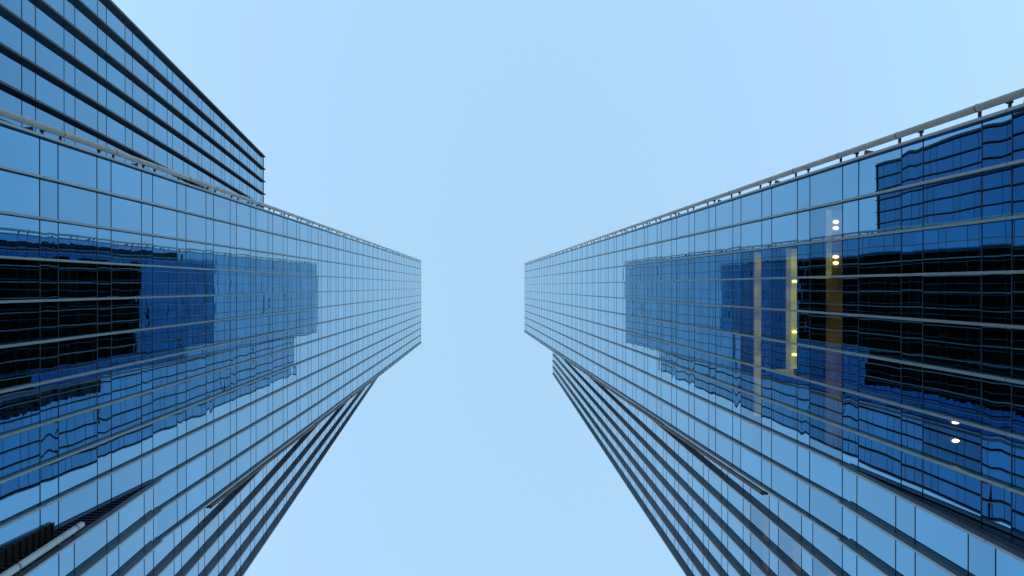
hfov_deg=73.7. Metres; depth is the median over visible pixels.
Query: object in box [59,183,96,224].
window pane
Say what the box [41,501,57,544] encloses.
window pane
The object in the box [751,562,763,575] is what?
window pane
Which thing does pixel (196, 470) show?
window pane
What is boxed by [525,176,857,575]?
window pane
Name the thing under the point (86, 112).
window pane
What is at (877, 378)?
window pane
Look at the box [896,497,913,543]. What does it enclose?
window pane
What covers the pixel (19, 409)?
window pane
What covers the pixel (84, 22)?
window pane
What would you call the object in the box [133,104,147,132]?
window pane
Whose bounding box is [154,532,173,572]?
window pane
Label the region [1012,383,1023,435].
window pane
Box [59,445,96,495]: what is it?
window pane
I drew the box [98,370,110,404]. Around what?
window pane
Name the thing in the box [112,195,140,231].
window pane
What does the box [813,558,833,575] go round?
window pane
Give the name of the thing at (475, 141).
sky
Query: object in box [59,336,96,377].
window pane
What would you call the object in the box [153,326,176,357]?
window pane
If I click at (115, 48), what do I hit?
window pane
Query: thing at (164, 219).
window pane
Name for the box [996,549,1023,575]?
window pane
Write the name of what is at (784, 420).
window pane
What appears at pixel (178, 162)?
window pane
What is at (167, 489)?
window pane
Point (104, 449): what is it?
window pane
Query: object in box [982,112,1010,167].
window pane
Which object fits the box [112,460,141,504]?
window pane
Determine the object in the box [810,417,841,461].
window pane
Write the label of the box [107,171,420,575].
window pane
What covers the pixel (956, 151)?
window pane
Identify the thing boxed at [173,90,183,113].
window pane
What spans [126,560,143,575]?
window pane
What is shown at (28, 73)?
window pane
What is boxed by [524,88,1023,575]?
glass tower
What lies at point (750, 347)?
window pane
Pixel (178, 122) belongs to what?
window pane
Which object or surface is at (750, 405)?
window pane
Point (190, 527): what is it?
window pane
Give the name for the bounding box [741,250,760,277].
window pane
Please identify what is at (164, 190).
window pane
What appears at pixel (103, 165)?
window pane
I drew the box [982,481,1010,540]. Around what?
window pane
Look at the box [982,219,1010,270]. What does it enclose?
window pane
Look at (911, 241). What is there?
window pane
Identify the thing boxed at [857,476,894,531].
window pane
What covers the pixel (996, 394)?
window pane
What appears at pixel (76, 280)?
window pane
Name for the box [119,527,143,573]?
window pane
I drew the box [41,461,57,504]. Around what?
window pane
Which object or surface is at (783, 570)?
window pane
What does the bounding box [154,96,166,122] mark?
window pane
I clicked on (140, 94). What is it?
window pane
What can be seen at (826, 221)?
window pane
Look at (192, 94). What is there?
window pane
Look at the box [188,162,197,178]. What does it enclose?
window pane
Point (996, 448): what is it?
window pane
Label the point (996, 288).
window pane
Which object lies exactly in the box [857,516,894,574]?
window pane
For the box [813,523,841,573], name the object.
window pane
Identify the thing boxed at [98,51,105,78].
window pane
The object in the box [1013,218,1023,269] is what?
window pane
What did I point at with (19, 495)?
window pane
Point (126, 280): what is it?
window pane
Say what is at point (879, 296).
window pane
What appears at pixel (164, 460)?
window pane
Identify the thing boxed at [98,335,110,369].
window pane
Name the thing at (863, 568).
window pane
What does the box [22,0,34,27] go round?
window pane
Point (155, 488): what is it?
window pane
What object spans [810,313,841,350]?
window pane
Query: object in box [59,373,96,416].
window pane
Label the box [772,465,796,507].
window pane
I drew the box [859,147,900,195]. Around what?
window pane
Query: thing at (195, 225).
window pane
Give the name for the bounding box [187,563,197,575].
window pane
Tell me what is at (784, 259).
window pane
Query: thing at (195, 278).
window pane
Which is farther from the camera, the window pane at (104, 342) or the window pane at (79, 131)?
the window pane at (79, 131)
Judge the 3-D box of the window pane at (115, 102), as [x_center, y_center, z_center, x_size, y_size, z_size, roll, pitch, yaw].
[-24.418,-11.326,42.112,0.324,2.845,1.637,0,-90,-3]
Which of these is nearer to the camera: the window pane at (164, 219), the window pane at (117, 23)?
the window pane at (164, 219)
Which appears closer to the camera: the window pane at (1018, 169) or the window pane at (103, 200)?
the window pane at (1018, 169)
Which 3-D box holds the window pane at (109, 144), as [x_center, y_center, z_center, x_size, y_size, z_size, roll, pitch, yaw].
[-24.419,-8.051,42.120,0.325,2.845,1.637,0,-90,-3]
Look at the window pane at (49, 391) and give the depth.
27.79 m
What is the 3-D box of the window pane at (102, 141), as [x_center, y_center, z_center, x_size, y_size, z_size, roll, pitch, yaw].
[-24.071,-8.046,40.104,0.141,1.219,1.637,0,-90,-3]
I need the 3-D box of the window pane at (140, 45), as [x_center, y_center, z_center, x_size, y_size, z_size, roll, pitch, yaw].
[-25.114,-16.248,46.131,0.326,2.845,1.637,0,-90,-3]
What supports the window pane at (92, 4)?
in the office building
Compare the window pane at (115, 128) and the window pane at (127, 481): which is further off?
the window pane at (115, 128)
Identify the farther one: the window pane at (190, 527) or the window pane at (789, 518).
the window pane at (190, 527)
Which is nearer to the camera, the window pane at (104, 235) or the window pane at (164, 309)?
the window pane at (104, 235)
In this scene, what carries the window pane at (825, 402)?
in the glass tower at (819, 372)
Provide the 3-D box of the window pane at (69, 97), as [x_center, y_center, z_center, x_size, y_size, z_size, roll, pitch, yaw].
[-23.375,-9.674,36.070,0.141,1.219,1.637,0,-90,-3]
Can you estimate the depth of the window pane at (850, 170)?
29.19 m
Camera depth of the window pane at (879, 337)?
27.13 m
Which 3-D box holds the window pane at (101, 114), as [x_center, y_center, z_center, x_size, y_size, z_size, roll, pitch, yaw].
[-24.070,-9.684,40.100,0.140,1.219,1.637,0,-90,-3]
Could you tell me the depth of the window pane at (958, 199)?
23.18 m
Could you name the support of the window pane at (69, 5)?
in the office building
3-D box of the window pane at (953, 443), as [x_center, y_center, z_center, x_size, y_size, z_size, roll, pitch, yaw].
[14.948,5.232,23.277,0.063,2.773,1.634,0,-90,-3]
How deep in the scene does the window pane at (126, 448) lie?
33.62 m
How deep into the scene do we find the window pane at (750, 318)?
39.03 m
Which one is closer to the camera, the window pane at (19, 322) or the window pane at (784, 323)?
the window pane at (19, 322)
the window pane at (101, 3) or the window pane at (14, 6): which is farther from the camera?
the window pane at (101, 3)
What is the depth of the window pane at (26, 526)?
26.04 m
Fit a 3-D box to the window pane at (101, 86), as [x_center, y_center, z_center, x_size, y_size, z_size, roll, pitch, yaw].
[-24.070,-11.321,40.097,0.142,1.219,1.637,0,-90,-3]
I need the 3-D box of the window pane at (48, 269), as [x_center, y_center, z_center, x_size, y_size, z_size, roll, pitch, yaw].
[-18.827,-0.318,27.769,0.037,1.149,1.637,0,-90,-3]
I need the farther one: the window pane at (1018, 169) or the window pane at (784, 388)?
the window pane at (784, 388)
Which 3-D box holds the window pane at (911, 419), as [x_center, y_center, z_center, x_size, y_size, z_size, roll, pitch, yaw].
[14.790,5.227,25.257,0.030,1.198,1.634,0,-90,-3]
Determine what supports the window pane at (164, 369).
in the glass tower at (190, 374)
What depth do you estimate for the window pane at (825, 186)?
31.09 m
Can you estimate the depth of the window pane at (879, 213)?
27.13 m
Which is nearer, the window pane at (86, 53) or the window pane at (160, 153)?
the window pane at (86, 53)
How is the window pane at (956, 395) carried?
in the glass tower at (819, 372)
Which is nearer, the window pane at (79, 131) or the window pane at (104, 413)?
the window pane at (104, 413)
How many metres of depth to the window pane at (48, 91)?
33.97 m
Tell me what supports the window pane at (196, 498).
in the glass tower at (190, 374)
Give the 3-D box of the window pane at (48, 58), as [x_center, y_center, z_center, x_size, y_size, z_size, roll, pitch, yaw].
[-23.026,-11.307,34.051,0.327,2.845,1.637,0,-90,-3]
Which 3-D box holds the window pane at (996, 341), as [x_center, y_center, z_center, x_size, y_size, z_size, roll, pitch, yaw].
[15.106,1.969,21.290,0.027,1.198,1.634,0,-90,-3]
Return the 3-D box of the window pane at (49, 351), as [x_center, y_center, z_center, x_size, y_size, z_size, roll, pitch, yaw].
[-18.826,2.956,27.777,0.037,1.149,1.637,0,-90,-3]
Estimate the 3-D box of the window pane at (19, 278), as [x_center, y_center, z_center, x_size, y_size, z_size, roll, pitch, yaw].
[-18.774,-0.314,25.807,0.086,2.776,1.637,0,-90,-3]
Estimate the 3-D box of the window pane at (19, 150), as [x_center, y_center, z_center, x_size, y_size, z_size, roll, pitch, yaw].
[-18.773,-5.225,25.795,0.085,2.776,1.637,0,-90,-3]
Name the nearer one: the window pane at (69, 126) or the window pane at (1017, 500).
the window pane at (1017, 500)
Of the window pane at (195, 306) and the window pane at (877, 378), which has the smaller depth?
the window pane at (877, 378)
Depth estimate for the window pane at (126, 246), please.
33.61 m
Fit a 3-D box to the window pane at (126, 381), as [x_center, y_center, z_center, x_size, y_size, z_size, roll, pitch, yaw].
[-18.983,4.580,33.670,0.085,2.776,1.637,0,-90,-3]
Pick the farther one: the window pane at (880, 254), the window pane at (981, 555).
the window pane at (880, 254)
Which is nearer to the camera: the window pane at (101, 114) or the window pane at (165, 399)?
the window pane at (165, 399)
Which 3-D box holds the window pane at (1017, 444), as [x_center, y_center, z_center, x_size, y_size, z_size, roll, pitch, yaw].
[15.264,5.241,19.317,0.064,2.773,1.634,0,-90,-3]
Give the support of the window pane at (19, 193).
in the glass tower at (190, 374)
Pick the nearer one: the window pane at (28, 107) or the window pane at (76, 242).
the window pane at (76, 242)
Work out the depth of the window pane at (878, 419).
27.13 m
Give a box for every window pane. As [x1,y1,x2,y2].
[0,0,20,17]
[0,11,20,53]
[0,48,21,90]
[0,86,21,126]
[0,124,38,174]
[0,169,38,215]
[0,213,38,257]
[0,258,39,300]
[0,302,39,345]
[0,344,39,389]
[0,385,39,434]
[0,427,39,479]
[0,468,39,523]
[0,510,39,567]
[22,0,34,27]
[22,26,34,62]
[22,62,34,97]
[22,97,34,131]
[28,554,58,575]
[36,2,63,48]
[36,36,63,80]
[36,70,63,112]
[36,104,63,140]
[40,137,57,178]
[40,178,57,218]
[40,219,57,258]
[40,260,57,298]
[40,301,57,340]
[41,341,57,381]
[41,381,57,422]
[41,421,57,463]
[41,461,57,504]
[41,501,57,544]
[44,0,63,16]
[59,143,96,188]
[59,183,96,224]
[59,222,96,261]
[59,262,96,298]
[59,300,96,338]
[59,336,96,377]
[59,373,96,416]
[59,409,96,456]
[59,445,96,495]
[59,482,96,534]
[59,544,73,575]
[64,0,74,25]
[64,24,74,56]
[64,56,74,87]
[64,87,74,118]
[65,119,74,144]
[75,3,97,43]
[75,33,97,72]
[75,63,97,101]
[75,94,97,130]
[75,124,97,152]
[75,520,106,573]
[81,0,96,14]
[84,557,106,575]
[97,156,110,191]
[97,192,110,226]
[98,0,105,22]
[98,23,105,50]
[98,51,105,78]
[98,79,105,106]
[98,108,105,134]
[98,136,105,154]
[98,228,110,261]
[98,264,110,297]
[98,300,110,333]
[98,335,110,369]
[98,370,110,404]
[98,405,110,440]
[98,440,110,476]
[98,475,110,512]
[107,4,124,39]
[107,31,124,65]
[107,58,124,92]
[107,86,124,118]
[107,113,124,144]
[107,141,124,161]
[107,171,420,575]
[112,161,140,199]
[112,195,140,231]
[112,230,140,263]
[112,265,140,296]
[112,299,140,331]
[112,331,140,366]
[112,363,140,400]
[112,396,141,435]
[112,428,141,469]
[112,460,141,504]
[119,494,143,538]
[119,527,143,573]
[125,21,262,207]
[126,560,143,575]
[133,29,147,60]
[133,54,147,84]
[133,79,147,108]
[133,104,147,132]
[133,129,147,156]
[133,154,147,169]
[153,174,176,207]
[153,205,176,236]
[153,236,176,266]
[153,267,176,295]
[153,297,176,326]
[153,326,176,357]
[153,355,176,388]
[153,384,176,419]
[153,413,176,450]
[153,443,176,480]
[154,50,166,77]
[154,73,166,100]
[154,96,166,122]
[154,119,166,144]
[154,142,166,166]
[154,485,156,511]
[154,517,156,542]
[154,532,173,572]
[156,170,166,175]
[157,472,176,508]
[157,501,176,539]
[160,561,173,575]
[173,69,183,93]
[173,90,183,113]
[173,111,183,134]
[173,132,183,154]
[173,153,183,173]
[182,514,197,544]
[182,537,197,572]
[186,185,205,215]
[186,213,205,241]
[186,241,205,267]
[186,269,205,294]
[186,296,205,322]
[186,323,205,350]
[187,349,205,378]
[187,375,205,405]
[187,402,205,433]
[187,428,205,461]
[187,455,205,489]
[187,481,205,516]
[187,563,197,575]
[188,84,197,106]
[188,103,197,125]
[188,123,197,144]
[188,142,197,163]
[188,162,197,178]
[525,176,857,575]
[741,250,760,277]
[741,279,760,306]
[741,308,760,336]
[741,336,760,365]
[741,364,760,395]
[741,392,760,424]
[751,506,768,542]
[751,534,768,572]
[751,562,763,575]
[772,179,796,214]
[772,212,796,245]
[772,245,796,276]
[772,279,796,309]
[772,310,796,342]
[772,341,796,375]
[772,372,796,408]
[772,403,796,441]
[772,434,796,474]
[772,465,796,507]
[778,500,800,539]
[778,529,800,572]
[778,560,794,575]
[810,165,841,206]
[810,203,841,240]
[810,240,841,275]
[810,278,841,312]
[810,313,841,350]
[810,348,841,387]
[810,382,841,424]
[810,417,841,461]
[810,452,841,499]
[810,487,841,536]
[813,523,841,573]
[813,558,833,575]
[843,160,857,198]
[843,199,857,236]
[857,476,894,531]
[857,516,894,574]
[857,556,883,575]
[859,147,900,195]
[859,190,900,234]
[859,233,900,274]
[859,276,900,316]
[859,317,900,359]
[859,356,900,402]
[859,396,900,445]
[859,435,900,489]
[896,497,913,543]
[896,541,913,575]
[901,451,921,499]
[902,140,922,185]
[902,185,921,229]
[902,230,921,273]
[902,276,921,318]
[902,320,921,363]
[902,364,921,408]
[902,407,921,453]
[915,507,966,575]
[915,553,950,575]
[923,172,980,226]
[923,223,980,272]
[923,274,980,322]
[923,321,980,373]
[923,367,980,424]
[923,413,980,474]
[923,459,980,526]
[924,121,980,180]
[969,535,994,575]
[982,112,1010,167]
[982,166,1010,219]
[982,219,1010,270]
[982,274,1010,324]
[982,326,1010,378]
[982,378,1010,431]
[982,429,1010,485]
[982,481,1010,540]
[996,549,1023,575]
[1012,328,1023,380]
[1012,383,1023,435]
[1012,437,1023,490]
[1012,492,1023,546]
[1013,108,1023,160]
[1013,163,1023,215]
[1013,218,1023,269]
[1013,273,1023,325]
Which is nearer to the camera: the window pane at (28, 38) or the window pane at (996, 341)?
the window pane at (996, 341)
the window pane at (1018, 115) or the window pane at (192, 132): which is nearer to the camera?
the window pane at (1018, 115)
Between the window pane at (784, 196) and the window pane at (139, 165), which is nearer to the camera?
the window pane at (784, 196)
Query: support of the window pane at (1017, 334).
in the glass tower at (819, 372)
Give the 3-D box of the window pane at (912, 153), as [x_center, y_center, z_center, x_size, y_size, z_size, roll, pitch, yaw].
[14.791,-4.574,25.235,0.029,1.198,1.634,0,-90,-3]
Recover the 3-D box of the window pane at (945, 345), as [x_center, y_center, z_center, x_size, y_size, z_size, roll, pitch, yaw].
[14.949,1.965,23.270,0.063,2.773,1.634,0,-90,-3]
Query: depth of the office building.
41.69 m
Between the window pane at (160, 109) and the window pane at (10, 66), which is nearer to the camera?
the window pane at (10, 66)
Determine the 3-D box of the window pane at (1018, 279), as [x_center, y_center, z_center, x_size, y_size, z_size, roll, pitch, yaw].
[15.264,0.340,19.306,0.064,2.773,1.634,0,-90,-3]
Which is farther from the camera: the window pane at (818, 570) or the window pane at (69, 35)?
the window pane at (69, 35)
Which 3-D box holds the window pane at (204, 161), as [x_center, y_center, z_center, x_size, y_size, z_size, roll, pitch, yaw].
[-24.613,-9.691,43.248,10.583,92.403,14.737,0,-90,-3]
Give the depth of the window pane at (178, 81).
54.29 m
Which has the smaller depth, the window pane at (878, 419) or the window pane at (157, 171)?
the window pane at (878, 419)
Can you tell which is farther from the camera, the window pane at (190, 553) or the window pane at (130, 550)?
the window pane at (190, 553)
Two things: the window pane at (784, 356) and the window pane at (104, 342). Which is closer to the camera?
the window pane at (104, 342)
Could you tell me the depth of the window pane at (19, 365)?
26.04 m
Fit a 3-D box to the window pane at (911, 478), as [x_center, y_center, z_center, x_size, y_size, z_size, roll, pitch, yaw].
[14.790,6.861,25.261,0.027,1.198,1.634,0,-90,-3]
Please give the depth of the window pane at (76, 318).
29.66 m
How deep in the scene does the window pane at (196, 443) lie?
41.52 m
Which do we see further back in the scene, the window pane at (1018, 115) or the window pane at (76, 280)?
the window pane at (76, 280)
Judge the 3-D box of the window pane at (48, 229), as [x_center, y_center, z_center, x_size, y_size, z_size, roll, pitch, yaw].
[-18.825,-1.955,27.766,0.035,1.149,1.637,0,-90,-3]
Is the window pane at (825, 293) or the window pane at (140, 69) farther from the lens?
the window pane at (140, 69)
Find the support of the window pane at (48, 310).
in the glass tower at (190, 374)
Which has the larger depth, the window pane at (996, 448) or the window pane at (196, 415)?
the window pane at (196, 415)
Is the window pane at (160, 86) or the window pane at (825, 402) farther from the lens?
the window pane at (160, 86)
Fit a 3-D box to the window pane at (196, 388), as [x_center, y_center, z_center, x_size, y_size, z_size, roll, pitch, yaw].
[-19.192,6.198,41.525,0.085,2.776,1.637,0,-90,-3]
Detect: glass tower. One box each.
[0,108,421,575]
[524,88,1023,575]
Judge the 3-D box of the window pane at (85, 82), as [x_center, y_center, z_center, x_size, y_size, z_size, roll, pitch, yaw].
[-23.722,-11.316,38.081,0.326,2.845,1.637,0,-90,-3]
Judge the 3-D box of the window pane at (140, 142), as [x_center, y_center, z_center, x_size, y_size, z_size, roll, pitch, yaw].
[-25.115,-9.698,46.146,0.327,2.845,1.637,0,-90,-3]
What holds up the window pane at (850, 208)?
in the glass tower at (819, 372)
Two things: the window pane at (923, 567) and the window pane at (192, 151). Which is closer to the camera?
the window pane at (923, 567)
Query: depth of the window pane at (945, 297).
23.18 m
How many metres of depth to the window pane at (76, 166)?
29.65 m
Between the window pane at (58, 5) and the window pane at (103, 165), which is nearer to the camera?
the window pane at (103, 165)
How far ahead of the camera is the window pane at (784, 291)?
35.09 m
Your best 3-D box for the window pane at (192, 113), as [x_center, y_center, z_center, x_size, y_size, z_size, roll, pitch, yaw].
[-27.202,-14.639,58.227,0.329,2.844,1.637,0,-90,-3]
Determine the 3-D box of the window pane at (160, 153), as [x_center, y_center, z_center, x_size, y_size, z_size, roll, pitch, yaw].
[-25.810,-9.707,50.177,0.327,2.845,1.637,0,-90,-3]
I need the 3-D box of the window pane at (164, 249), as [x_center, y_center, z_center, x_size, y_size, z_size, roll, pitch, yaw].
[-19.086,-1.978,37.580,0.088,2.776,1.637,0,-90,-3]
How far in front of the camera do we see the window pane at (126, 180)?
33.61 m
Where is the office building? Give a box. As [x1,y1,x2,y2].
[0,0,265,208]
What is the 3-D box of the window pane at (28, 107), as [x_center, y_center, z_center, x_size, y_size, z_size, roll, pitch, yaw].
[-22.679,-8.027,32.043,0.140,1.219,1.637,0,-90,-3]
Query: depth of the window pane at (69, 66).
36.06 m
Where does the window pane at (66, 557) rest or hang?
in the glass tower at (190, 374)
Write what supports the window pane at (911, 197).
in the glass tower at (819, 372)
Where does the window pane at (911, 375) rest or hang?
in the glass tower at (819, 372)
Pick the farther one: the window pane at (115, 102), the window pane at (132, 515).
the window pane at (115, 102)
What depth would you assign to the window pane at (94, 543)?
29.68 m
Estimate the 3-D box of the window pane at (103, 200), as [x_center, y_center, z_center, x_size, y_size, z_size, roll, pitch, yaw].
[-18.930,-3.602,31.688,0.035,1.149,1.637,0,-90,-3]
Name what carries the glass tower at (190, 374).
on the pavement
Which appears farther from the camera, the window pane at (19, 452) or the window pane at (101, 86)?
the window pane at (101, 86)
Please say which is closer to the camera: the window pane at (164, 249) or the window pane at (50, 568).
the window pane at (50, 568)
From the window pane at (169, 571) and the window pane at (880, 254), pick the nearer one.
the window pane at (880, 254)
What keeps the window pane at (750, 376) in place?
in the glass tower at (819, 372)
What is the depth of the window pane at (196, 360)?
41.52 m
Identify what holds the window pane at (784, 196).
in the glass tower at (819, 372)
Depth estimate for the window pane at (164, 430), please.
37.50 m
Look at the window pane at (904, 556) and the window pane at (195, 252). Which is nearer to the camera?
the window pane at (904, 556)
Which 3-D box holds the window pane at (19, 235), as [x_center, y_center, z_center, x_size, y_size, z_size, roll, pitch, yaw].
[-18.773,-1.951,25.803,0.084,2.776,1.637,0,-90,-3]
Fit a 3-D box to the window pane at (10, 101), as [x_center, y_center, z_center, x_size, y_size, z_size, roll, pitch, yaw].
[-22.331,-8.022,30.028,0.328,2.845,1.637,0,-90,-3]
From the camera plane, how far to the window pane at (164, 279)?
37.50 m
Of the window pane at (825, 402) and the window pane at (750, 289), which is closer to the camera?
the window pane at (825, 402)
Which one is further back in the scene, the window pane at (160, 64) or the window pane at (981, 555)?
the window pane at (160, 64)
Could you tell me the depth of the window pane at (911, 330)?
25.22 m
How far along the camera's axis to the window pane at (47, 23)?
33.97 m
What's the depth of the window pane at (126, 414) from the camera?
33.61 m
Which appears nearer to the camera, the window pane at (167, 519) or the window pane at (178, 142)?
the window pane at (167, 519)
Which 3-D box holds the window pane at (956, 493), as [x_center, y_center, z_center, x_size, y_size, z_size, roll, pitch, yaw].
[14.947,6.865,23.281,0.061,2.773,1.634,0,-90,-3]
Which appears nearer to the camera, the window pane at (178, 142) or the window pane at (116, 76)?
the window pane at (116, 76)
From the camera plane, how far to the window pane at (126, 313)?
33.61 m
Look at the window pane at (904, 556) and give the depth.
25.31 m
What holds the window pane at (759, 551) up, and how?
in the glass tower at (819, 372)
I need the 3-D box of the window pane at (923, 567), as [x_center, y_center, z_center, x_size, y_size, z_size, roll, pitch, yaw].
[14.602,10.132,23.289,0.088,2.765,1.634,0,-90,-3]
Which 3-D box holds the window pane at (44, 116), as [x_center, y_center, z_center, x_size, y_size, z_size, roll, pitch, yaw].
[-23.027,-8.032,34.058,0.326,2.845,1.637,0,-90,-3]
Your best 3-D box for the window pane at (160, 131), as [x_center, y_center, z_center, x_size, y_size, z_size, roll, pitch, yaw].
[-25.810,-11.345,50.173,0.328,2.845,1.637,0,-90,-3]
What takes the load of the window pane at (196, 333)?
in the glass tower at (190, 374)
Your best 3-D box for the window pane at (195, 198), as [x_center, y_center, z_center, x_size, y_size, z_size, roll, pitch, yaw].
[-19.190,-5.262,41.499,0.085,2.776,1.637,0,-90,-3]
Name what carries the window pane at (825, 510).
in the glass tower at (819, 372)
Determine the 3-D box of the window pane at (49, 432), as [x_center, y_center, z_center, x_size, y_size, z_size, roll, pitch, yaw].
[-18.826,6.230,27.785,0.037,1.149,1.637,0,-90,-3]
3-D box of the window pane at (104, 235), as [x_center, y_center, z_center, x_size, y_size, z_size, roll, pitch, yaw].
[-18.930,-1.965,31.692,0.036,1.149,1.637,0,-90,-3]
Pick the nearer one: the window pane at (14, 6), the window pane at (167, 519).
the window pane at (14, 6)
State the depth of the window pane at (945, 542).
23.21 m
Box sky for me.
[112,0,1023,575]
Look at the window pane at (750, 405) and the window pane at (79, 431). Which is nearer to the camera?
the window pane at (79, 431)
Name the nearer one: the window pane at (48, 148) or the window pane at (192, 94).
the window pane at (48, 148)
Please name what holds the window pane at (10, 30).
in the office building
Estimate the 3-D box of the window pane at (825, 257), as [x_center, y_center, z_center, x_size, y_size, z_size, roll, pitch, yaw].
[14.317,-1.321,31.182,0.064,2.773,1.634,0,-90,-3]
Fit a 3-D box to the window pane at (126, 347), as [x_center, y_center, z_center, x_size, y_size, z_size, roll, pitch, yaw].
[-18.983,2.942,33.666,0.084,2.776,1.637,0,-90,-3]
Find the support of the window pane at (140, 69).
in the office building
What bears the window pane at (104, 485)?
in the glass tower at (190, 374)
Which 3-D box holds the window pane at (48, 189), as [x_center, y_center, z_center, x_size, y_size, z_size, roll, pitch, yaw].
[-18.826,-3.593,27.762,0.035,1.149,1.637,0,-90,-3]
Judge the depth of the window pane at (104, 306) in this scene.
31.71 m
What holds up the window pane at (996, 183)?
in the glass tower at (819, 372)
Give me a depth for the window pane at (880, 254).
27.13 m
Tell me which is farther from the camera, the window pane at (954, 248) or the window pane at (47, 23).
the window pane at (47, 23)
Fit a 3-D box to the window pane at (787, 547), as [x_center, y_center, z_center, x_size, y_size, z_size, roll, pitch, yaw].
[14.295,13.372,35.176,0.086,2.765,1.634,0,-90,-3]
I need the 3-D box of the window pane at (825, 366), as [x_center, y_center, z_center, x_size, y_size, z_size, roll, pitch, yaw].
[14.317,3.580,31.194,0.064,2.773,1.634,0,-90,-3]
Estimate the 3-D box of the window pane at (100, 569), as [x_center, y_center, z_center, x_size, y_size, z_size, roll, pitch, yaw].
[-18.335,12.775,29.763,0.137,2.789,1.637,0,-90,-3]
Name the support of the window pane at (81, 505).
in the glass tower at (190, 374)
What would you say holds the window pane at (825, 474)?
in the glass tower at (819, 372)
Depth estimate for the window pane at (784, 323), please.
35.09 m
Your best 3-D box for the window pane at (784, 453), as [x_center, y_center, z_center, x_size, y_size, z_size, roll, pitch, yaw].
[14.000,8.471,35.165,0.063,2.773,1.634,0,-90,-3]
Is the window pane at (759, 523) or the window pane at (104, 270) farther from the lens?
the window pane at (759, 523)
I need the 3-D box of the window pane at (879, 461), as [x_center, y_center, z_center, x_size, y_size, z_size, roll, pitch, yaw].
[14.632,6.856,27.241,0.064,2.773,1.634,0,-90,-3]
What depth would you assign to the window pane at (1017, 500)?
20.45 m
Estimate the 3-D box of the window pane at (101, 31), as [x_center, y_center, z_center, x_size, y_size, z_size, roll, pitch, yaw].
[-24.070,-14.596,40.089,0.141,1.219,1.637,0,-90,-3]
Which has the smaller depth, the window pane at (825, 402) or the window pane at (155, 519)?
the window pane at (825, 402)
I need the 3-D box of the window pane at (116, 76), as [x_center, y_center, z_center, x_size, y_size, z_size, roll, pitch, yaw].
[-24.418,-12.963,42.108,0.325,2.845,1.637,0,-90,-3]
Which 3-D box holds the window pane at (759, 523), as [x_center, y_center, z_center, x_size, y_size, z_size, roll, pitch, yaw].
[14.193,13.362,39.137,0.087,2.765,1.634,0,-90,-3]
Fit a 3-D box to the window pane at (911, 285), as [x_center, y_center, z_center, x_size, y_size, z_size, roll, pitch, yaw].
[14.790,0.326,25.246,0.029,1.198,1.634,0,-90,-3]
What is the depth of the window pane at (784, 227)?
35.09 m

